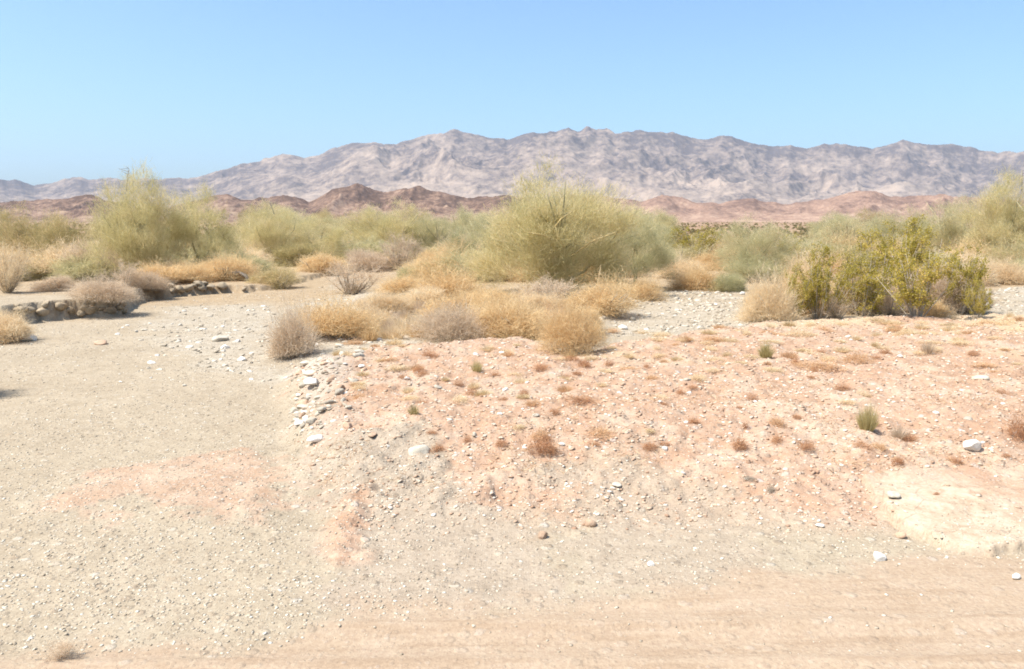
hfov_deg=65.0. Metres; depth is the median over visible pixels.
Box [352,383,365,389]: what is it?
straw tuft
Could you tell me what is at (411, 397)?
straw tuft
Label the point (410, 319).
straw tuft
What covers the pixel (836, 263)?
dry shrub
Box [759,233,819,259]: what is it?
creosote bush
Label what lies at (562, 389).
straw tuft
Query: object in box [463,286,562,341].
dry shrub
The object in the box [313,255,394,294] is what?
bare bush
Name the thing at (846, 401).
straw tuft
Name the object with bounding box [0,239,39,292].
bare bush
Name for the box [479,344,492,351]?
straw tuft
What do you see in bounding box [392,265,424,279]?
dry shrub
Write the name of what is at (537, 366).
dry tuft
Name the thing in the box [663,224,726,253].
creosote bush
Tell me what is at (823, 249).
dry shrub
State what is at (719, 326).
straw tuft
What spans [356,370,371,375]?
straw tuft
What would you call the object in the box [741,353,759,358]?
straw tuft
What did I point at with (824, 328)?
straw tuft
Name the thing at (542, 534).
rock
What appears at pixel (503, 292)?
dry shrub
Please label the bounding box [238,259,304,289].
dry shrub
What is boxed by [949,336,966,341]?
straw tuft
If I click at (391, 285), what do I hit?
dry shrub
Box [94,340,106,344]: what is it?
rock
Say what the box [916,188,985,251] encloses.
palo verde tree
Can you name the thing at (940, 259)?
dry shrub
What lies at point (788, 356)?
straw tuft
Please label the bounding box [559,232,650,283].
dry shrub
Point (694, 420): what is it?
dry tuft
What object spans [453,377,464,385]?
dry tuft
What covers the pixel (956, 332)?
straw tuft
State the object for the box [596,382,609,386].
straw tuft
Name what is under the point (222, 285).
earth clod
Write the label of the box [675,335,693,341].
straw tuft
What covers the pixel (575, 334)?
dry shrub
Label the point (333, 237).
palo verde tree
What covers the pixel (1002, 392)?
dry tuft
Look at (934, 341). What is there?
straw tuft
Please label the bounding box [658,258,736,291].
dry shrub
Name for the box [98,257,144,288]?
bare bush
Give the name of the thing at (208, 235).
palo verde tree
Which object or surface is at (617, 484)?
rock
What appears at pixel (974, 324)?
straw tuft
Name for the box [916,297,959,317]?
dry shrub
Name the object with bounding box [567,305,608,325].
dry shrub
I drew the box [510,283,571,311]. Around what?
dry shrub
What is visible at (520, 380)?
straw tuft
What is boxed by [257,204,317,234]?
desert tree
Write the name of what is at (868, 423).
grass tuft
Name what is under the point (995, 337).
straw tuft
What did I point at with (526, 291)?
straw tuft
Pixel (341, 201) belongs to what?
hills
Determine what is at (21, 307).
rocks
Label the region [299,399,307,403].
rock
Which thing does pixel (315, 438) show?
rock
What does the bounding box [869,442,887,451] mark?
dry tuft
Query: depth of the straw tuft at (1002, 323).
16.64 m
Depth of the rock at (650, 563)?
6.16 m
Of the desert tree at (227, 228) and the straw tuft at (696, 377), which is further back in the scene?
the desert tree at (227, 228)
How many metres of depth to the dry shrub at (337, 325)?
17.78 m
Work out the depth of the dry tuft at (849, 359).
12.59 m
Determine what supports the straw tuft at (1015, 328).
on the ground at (982, 602)
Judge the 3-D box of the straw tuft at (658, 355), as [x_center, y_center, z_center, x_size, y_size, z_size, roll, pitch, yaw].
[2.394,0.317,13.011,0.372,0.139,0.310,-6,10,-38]
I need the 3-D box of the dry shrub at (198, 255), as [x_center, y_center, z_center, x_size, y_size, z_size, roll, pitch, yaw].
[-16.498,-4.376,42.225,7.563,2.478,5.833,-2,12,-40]
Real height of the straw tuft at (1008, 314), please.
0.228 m
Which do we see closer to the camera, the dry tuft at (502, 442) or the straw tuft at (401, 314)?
the dry tuft at (502, 442)
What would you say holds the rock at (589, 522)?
on the ground at (982, 602)
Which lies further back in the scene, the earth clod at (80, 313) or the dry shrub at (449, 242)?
the dry shrub at (449, 242)
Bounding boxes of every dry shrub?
[0,234,45,263]
[0,254,35,280]
[0,294,40,344]
[13,234,107,276]
[13,259,43,281]
[16,249,55,279]
[26,271,78,291]
[41,251,123,281]
[57,272,146,303]
[124,254,207,283]
[125,266,175,290]
[141,255,190,276]
[148,237,250,267]
[167,253,220,283]
[190,243,265,280]
[193,253,263,281]
[199,249,282,275]
[205,237,273,263]
[222,238,268,258]
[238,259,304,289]
[258,286,326,359]
[260,251,275,264]
[264,240,347,266]
[271,284,389,338]
[289,247,353,275]
[327,230,413,262]
[341,246,394,271]
[348,300,400,328]
[353,289,422,313]
[364,250,400,267]
[368,267,430,294]
[386,236,487,282]
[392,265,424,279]
[395,251,492,299]
[397,284,448,309]
[398,296,503,342]
[403,236,510,280]
[411,279,507,317]
[418,246,440,260]
[424,228,487,253]
[430,237,480,253]
[435,299,486,324]
[450,284,514,305]
[455,291,536,315]
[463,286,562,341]
[466,251,525,281]
[506,266,580,282]
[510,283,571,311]
[528,300,585,321]
[530,292,616,355]
[554,266,651,318]
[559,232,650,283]
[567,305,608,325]
[616,267,669,301]
[635,229,705,264]
[643,244,713,278]
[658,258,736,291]
[668,237,715,264]
[684,245,728,270]
[688,228,711,237]
[691,234,737,253]
[703,271,751,291]
[708,249,796,282]
[710,240,752,270]
[716,244,770,267]
[731,257,814,322]
[733,275,779,321]
[763,230,848,255]
[771,246,830,316]
[776,237,842,285]
[781,234,866,280]
[793,239,869,263]
[795,241,880,267]
[810,222,872,247]
[811,228,881,253]
[822,244,882,272]
[825,254,883,315]
[859,263,916,312]
[870,248,947,276]
[871,234,938,256]
[894,260,996,313]
[913,247,968,276]
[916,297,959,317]
[932,232,959,253]
[933,235,1005,259]
[941,246,998,264]
[955,252,1005,286]
[965,238,1022,262]
[970,249,1023,284]
[971,230,1023,263]
[991,252,1023,271]
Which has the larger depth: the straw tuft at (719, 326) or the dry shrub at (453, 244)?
the dry shrub at (453, 244)
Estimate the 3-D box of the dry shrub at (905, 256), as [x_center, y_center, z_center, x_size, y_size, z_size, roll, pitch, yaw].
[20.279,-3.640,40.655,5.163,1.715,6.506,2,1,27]
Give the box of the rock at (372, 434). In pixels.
[368,432,376,436]
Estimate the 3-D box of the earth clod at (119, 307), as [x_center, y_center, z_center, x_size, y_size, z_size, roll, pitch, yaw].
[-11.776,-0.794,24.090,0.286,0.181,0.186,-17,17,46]
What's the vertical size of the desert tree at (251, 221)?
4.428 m
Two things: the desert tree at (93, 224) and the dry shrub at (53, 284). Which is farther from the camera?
the desert tree at (93, 224)
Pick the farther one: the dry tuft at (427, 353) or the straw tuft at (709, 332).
the straw tuft at (709, 332)
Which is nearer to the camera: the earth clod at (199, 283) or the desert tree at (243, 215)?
the earth clod at (199, 283)
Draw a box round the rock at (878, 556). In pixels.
[873,551,886,561]
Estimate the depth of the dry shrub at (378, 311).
19.32 m
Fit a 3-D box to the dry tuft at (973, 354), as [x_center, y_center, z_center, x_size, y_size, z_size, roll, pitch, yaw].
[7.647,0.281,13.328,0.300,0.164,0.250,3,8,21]
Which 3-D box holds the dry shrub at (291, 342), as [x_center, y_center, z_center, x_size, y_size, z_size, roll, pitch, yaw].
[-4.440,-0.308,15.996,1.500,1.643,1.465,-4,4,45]
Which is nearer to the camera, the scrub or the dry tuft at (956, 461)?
the dry tuft at (956, 461)
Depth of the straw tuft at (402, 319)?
20.04 m
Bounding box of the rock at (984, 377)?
[970,375,989,379]
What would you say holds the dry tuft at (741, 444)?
on the ground at (982, 602)
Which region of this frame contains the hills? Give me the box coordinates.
[0,183,1023,221]
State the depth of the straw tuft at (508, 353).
13.00 m
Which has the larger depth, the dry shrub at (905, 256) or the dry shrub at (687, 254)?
the dry shrub at (687, 254)
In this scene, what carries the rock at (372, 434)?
on the ground at (982, 602)
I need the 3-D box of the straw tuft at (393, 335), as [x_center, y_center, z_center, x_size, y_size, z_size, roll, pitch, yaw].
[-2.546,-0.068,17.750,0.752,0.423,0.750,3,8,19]
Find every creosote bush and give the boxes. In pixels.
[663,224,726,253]
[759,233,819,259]
[773,259,817,318]
[794,241,862,318]
[835,237,904,315]
[852,213,936,283]
[863,226,959,316]
[943,243,990,314]
[965,280,993,317]
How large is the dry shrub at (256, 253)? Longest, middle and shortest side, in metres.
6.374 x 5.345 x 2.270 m
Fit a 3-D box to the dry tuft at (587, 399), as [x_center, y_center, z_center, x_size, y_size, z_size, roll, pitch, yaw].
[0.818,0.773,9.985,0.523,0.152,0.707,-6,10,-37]
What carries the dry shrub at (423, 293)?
on the ground at (982, 602)
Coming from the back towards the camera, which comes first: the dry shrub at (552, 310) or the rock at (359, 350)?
the dry shrub at (552, 310)
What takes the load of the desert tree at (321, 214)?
on the ground at (982, 602)
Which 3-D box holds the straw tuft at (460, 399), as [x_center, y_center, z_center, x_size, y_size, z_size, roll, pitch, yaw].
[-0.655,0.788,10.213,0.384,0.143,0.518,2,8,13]
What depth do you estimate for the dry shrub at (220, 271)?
35.48 m
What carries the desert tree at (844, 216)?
on the ground at (982, 602)
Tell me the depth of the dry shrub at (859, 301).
24.53 m
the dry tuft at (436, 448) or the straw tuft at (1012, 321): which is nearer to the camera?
the dry tuft at (436, 448)
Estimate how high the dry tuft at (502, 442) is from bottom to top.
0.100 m
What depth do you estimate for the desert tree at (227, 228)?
150.09 m
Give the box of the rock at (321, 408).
[316,406,326,410]
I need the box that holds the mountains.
[0,126,1023,207]
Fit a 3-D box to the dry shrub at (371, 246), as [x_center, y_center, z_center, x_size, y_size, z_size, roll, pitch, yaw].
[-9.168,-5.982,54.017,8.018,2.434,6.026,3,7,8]
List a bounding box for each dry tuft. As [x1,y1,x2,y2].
[352,387,364,399]
[395,373,410,380]
[408,364,425,371]
[414,369,431,376]
[420,346,439,358]
[429,442,446,452]
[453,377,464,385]
[465,384,478,395]
[484,372,500,375]
[493,439,507,446]
[519,388,529,394]
[524,431,561,456]
[527,426,552,440]
[530,361,549,370]
[550,408,560,415]
[560,394,598,404]
[563,356,583,361]
[577,355,590,367]
[586,423,616,439]
[640,440,657,451]
[685,417,701,423]
[728,434,750,449]
[739,476,755,480]
[745,391,760,400]
[765,414,787,427]
[766,483,776,492]
[769,429,783,443]
[778,323,814,336]
[786,356,852,371]
[790,355,799,364]
[796,436,815,450]
[813,347,829,352]
[832,381,852,390]
[834,348,880,364]
[851,437,875,450]
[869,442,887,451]
[878,348,893,354]
[891,455,907,465]
[900,434,918,441]
[948,455,964,464]
[963,349,981,356]
[993,388,1007,394]
[999,408,1023,441]
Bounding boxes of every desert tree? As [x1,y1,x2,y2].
[84,216,122,239]
[218,223,236,233]
[232,205,269,230]
[232,210,291,240]
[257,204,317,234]
[272,205,299,225]
[310,207,343,231]
[312,215,351,241]
[340,212,375,238]
[403,211,442,240]
[437,203,489,238]
[452,209,511,238]
[582,205,655,238]
[629,210,686,242]
[634,205,683,238]
[646,219,677,243]
[803,207,858,237]
[804,215,845,236]
[842,207,899,237]
[903,215,947,239]
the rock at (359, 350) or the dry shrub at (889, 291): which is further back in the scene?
the dry shrub at (889, 291)
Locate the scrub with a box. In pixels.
[0,222,989,249]
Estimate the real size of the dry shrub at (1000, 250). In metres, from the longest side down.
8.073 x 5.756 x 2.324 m
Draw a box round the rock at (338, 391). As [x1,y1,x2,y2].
[334,388,344,394]
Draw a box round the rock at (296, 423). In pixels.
[294,420,302,425]
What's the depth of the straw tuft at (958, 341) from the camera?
14.25 m
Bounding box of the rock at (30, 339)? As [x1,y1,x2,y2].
[19,334,36,340]
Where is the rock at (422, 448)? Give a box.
[408,444,429,454]
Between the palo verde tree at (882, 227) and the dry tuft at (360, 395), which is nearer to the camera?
the dry tuft at (360, 395)
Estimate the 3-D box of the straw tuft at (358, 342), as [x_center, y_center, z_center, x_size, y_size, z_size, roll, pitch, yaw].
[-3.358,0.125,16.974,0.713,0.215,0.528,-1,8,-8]
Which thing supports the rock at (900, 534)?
on the ground at (982, 602)
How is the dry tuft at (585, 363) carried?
on the ground at (982, 602)
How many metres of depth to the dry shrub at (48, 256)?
36.23 m
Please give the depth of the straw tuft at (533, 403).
9.87 m
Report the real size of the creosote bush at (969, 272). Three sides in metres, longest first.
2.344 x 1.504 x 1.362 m
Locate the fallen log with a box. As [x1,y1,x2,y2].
[217,268,249,280]
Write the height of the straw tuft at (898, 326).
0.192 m
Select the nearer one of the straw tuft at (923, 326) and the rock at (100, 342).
the straw tuft at (923, 326)
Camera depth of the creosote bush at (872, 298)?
23.90 m
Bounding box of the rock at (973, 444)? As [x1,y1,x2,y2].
[963,439,981,450]
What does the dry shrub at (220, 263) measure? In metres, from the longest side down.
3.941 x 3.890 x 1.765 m
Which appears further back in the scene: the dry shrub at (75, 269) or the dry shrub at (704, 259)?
the dry shrub at (704, 259)
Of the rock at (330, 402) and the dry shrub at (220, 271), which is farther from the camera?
the dry shrub at (220, 271)
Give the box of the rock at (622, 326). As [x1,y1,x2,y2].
[618,324,626,329]
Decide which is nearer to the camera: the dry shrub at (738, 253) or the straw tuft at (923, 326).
the straw tuft at (923, 326)
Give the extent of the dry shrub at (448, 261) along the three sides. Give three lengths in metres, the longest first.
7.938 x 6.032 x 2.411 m
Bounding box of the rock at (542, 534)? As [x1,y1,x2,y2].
[538,531,547,538]
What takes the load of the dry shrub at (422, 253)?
on the ground at (982, 602)
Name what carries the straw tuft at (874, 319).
on the ground at (982, 602)
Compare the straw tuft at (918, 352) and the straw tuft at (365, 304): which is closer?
the straw tuft at (918, 352)
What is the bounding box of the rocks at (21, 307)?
[12,305,28,314]
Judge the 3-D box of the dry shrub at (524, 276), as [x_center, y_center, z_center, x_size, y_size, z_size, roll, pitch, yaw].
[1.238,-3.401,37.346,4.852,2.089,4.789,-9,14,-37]
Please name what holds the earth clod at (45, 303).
on the ground at (982, 602)
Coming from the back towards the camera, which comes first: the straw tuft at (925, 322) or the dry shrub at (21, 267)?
the dry shrub at (21, 267)
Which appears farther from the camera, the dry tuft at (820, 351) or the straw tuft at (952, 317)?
the straw tuft at (952, 317)
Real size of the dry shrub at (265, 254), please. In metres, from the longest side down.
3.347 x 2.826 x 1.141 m
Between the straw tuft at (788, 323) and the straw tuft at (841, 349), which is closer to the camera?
the straw tuft at (841, 349)
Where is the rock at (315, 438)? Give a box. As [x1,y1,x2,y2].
[306,434,322,441]
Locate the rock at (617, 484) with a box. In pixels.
[612,482,621,486]
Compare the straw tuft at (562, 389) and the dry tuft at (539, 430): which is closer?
the dry tuft at (539, 430)
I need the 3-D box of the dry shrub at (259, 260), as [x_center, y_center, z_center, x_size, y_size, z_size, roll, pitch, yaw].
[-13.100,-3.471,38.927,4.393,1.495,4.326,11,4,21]
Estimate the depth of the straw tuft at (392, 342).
16.95 m
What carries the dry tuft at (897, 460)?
on the ground at (982, 602)
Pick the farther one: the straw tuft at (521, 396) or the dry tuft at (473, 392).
the dry tuft at (473, 392)
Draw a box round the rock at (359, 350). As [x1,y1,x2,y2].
[354,349,363,352]
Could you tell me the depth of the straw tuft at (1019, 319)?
17.92 m
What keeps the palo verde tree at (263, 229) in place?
on the ground at (982, 602)
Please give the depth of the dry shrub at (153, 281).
28.92 m
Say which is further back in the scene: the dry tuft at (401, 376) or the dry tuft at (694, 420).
the dry tuft at (401, 376)
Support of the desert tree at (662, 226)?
on the ground at (982, 602)
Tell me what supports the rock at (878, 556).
on the ground at (982, 602)
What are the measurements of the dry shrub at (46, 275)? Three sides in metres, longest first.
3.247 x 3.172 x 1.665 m
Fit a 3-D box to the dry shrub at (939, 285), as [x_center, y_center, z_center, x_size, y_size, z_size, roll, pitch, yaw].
[13.329,-1.478,25.163,3.088,1.978,2.586,-2,8,-16]
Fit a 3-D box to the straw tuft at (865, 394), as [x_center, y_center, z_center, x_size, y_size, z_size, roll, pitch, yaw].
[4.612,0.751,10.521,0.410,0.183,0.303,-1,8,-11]
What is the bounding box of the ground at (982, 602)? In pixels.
[0,222,1023,668]
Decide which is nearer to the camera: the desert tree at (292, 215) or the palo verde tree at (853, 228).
the palo verde tree at (853, 228)
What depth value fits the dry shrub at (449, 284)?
26.76 m
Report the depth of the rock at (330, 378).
11.45 m
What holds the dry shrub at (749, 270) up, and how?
on the ground at (982, 602)
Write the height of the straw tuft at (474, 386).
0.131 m
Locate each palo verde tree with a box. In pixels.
[0,199,94,256]
[0,206,22,249]
[69,157,200,278]
[143,180,248,265]
[229,197,325,254]
[292,212,347,253]
[332,197,439,251]
[406,213,468,251]
[440,208,509,257]
[445,148,664,296]
[597,198,685,284]
[708,211,810,274]
[805,212,889,244]
[854,203,939,251]
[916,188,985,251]
[936,161,1023,254]
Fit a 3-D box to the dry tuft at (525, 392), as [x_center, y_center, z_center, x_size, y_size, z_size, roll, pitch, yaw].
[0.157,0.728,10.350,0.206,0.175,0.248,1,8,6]
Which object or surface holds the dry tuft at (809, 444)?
on the ground at (982, 602)
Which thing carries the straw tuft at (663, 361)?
on the ground at (982, 602)
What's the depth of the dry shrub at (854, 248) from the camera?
43.50 m
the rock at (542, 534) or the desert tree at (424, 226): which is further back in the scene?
the desert tree at (424, 226)
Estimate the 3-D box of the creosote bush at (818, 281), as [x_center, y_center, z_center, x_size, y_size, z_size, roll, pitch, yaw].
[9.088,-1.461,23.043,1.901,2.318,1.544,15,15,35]
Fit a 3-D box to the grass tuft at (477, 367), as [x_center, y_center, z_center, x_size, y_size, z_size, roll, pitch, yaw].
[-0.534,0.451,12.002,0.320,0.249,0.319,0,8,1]
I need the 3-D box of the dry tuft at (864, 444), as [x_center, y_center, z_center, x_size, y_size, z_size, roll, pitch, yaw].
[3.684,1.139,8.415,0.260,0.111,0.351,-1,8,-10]
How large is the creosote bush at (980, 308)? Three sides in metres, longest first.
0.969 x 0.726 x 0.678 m
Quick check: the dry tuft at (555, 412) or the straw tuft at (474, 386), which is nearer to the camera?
the dry tuft at (555, 412)
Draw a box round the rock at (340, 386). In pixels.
[334,384,344,391]
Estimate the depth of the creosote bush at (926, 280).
18.19 m
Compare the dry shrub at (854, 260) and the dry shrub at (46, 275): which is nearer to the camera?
the dry shrub at (46, 275)
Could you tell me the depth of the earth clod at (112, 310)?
23.72 m
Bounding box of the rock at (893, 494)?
[887,491,900,497]
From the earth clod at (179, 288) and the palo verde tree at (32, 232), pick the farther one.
the palo verde tree at (32, 232)
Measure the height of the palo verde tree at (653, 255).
3.972 m
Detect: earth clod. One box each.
[28,306,35,311]
[36,307,49,315]
[41,300,49,307]
[55,302,64,309]
[66,306,74,312]
[77,310,85,316]
[80,305,88,310]
[83,299,95,304]
[85,306,97,313]
[103,306,116,313]
[116,304,122,310]
[176,285,183,292]
[184,284,193,291]
[195,281,204,285]
[197,285,206,290]
[206,284,214,289]
[217,282,227,288]
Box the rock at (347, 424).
[343,422,351,427]
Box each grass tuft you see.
[405,404,419,414]
[468,360,482,371]
[755,339,776,357]
[854,398,882,431]
[885,424,911,439]
[919,340,937,354]
[925,303,949,315]
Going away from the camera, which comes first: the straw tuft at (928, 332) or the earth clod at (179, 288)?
the straw tuft at (928, 332)
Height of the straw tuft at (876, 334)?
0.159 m
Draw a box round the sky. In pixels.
[0,0,1023,185]
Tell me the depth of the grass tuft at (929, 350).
13.45 m
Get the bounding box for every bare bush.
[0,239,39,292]
[55,235,131,275]
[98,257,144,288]
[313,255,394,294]
[370,227,426,269]
[512,272,585,299]
[815,287,858,319]
[868,279,908,315]
[948,279,999,313]
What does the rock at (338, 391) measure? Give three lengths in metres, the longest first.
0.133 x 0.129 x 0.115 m
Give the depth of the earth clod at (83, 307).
23.43 m
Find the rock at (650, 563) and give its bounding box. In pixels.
[647,561,654,565]
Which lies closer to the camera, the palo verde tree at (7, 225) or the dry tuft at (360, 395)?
the dry tuft at (360, 395)
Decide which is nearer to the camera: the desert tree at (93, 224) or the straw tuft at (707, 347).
the straw tuft at (707, 347)
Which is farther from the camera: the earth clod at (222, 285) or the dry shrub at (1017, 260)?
the dry shrub at (1017, 260)
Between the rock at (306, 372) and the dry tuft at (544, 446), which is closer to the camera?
the dry tuft at (544, 446)
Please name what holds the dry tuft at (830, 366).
on the ground at (982, 602)
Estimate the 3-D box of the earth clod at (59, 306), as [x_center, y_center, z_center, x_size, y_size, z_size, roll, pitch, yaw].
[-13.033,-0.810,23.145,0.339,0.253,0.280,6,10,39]
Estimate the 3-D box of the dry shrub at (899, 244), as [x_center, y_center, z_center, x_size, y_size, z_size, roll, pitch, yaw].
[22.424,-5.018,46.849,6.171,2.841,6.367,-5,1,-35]
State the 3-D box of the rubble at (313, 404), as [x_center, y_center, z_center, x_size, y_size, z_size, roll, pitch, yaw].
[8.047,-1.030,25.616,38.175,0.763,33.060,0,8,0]
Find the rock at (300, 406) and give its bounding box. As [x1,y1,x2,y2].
[296,404,306,408]
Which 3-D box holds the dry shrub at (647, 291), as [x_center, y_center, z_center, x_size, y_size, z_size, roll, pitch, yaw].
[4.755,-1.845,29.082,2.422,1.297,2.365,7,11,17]
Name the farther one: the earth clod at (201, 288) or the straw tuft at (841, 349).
the earth clod at (201, 288)
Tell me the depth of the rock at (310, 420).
9.58 m
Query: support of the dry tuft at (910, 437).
on the ground at (982, 602)
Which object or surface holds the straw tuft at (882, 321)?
on the ground at (982, 602)
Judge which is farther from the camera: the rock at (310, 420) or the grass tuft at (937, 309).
the grass tuft at (937, 309)
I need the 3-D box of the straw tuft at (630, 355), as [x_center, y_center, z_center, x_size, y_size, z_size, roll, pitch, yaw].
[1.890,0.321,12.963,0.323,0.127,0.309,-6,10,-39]
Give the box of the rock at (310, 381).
[303,377,317,384]
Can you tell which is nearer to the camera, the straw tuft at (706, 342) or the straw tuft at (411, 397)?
the straw tuft at (411, 397)
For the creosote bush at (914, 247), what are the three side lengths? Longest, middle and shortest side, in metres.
3.574 x 3.354 x 2.902 m
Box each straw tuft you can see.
[329,349,341,355]
[339,336,366,344]
[340,351,352,355]
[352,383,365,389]
[353,322,384,341]
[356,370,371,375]
[359,297,376,310]
[379,323,402,338]
[380,307,392,318]
[381,356,397,361]
[382,318,394,328]
[383,338,403,344]
[384,326,406,339]
[386,361,412,371]
[390,314,408,326]
[393,307,413,318]
[393,316,421,334]
[398,395,420,400]
[400,385,415,393]
[406,312,425,324]
[406,327,427,337]
[411,298,426,314]
[450,392,469,404]
[465,381,481,388]
[469,389,494,395]
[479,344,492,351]
[501,350,514,356]
[514,377,528,382]
[514,393,530,398]
[518,284,535,292]
[522,399,546,406]
[555,383,574,391]
[560,351,577,357]
[583,356,598,359]
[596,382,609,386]
[598,368,614,372]
[607,327,619,332]
[619,365,643,370]
[620,352,638,358]
[634,327,649,333]
[645,373,658,379]
[650,330,673,336]
[651,335,668,340]
[652,352,667,358]
[659,358,668,362]
[668,356,683,360]
[673,336,684,341]
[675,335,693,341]
[689,373,707,381]
[697,329,719,334]
[697,334,727,342]
[698,340,717,344]
[704,368,725,371]
[705,345,716,349]
[705,354,723,361]
[710,325,728,328]
[720,336,739,341]
[721,350,731,356]
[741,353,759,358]
[757,340,785,343]
[760,322,777,327]
[762,366,784,373]
[779,352,798,358]
[782,320,796,326]
[794,347,811,351]
[816,323,835,332]
[818,354,839,360]
[830,345,856,352]
[832,319,852,325]
[835,399,859,405]
[850,335,862,339]
[854,386,872,396]
[859,314,891,321]
[869,340,879,346]
[870,331,882,336]
[875,341,890,350]
[876,319,896,324]
[879,325,910,331]
[883,323,904,327]
[884,321,907,324]
[896,328,917,334]
[910,322,933,329]
[912,318,932,323]
[913,350,928,354]
[916,329,944,335]
[918,340,944,343]
[920,343,944,352]
[941,325,956,330]
[943,312,959,319]
[946,339,973,345]
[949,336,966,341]
[952,327,965,334]
[957,329,977,333]
[961,322,989,326]
[972,361,998,367]
[973,317,997,324]
[982,335,1007,340]
[994,318,1019,323]
[994,320,1015,325]
[1002,324,1023,330]
[1004,311,1015,316]
[1012,315,1023,320]
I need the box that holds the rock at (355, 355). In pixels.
[353,353,361,357]
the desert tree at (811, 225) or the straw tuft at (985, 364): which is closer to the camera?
the straw tuft at (985, 364)
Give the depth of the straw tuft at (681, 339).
14.51 m
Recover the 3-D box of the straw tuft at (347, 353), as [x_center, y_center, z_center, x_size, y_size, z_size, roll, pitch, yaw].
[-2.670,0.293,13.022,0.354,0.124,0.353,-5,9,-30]
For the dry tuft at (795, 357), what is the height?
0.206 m
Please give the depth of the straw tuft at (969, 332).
15.48 m
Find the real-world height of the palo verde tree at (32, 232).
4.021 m
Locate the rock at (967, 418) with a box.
[963,416,972,419]
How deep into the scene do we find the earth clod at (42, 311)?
22.61 m
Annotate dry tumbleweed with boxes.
[27,638,88,661]
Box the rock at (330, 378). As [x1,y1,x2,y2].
[326,376,335,381]
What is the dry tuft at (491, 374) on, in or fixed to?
on the ground at (982, 602)
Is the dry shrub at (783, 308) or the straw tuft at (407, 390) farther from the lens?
the dry shrub at (783, 308)
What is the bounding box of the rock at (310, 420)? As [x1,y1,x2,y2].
[305,418,316,423]
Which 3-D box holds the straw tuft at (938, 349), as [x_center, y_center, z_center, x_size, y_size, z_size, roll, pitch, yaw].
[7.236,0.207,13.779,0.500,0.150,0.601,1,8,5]
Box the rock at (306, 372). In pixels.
[302,370,315,375]
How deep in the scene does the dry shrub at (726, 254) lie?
47.19 m
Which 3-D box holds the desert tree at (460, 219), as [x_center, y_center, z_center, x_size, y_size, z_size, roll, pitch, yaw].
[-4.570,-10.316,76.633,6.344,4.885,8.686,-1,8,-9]
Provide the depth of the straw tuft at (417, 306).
23.09 m
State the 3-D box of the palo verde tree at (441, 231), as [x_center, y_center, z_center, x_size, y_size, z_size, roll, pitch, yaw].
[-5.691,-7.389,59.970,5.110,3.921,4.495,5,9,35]
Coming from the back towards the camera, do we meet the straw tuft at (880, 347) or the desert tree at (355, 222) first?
the desert tree at (355, 222)
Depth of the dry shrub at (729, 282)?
33.28 m
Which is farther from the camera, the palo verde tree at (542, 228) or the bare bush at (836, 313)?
the palo verde tree at (542, 228)
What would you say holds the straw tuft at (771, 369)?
on the ground at (982, 602)
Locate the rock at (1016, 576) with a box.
[1012,573,1020,578]
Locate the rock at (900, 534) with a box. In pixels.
[895,532,905,537]
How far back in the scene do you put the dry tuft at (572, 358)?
12.71 m
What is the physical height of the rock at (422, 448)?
0.161 m
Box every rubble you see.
[138,281,1023,441]
[286,314,1023,538]
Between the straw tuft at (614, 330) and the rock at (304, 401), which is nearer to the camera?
the rock at (304, 401)
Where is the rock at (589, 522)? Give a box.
[584,518,596,526]
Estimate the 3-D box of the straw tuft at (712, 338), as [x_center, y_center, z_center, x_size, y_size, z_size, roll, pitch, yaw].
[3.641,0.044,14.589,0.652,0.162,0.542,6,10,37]
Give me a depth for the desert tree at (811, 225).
114.84 m
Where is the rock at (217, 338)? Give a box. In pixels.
[211,335,228,341]
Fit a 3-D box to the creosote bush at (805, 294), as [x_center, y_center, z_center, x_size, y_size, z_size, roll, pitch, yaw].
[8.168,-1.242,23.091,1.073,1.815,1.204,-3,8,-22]
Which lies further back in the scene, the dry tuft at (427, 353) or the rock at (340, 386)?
the dry tuft at (427, 353)
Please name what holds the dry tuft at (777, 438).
on the ground at (982, 602)
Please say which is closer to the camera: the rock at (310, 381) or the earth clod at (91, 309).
the rock at (310, 381)
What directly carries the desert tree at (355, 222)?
on the ground at (982, 602)
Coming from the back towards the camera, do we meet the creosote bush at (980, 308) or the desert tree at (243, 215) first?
the desert tree at (243, 215)
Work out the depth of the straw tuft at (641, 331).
20.12 m
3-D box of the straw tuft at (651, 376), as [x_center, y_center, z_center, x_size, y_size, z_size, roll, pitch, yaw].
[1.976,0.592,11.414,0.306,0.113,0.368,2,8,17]
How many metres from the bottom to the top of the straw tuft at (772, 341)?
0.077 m
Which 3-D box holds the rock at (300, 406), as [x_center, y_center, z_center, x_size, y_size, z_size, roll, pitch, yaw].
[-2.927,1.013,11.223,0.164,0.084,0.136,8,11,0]
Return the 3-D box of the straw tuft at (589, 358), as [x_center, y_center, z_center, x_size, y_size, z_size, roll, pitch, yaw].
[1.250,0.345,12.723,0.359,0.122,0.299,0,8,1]
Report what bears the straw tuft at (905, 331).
on the ground at (982, 602)
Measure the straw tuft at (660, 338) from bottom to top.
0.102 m
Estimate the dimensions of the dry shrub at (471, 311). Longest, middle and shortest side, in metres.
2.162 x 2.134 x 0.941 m
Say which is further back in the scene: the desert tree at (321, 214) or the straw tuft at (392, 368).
the desert tree at (321, 214)
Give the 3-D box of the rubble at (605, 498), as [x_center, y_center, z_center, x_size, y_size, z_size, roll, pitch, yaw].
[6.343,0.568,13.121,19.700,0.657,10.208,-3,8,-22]
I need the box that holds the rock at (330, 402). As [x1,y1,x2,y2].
[324,400,335,404]
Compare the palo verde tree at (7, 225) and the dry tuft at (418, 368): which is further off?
the palo verde tree at (7, 225)

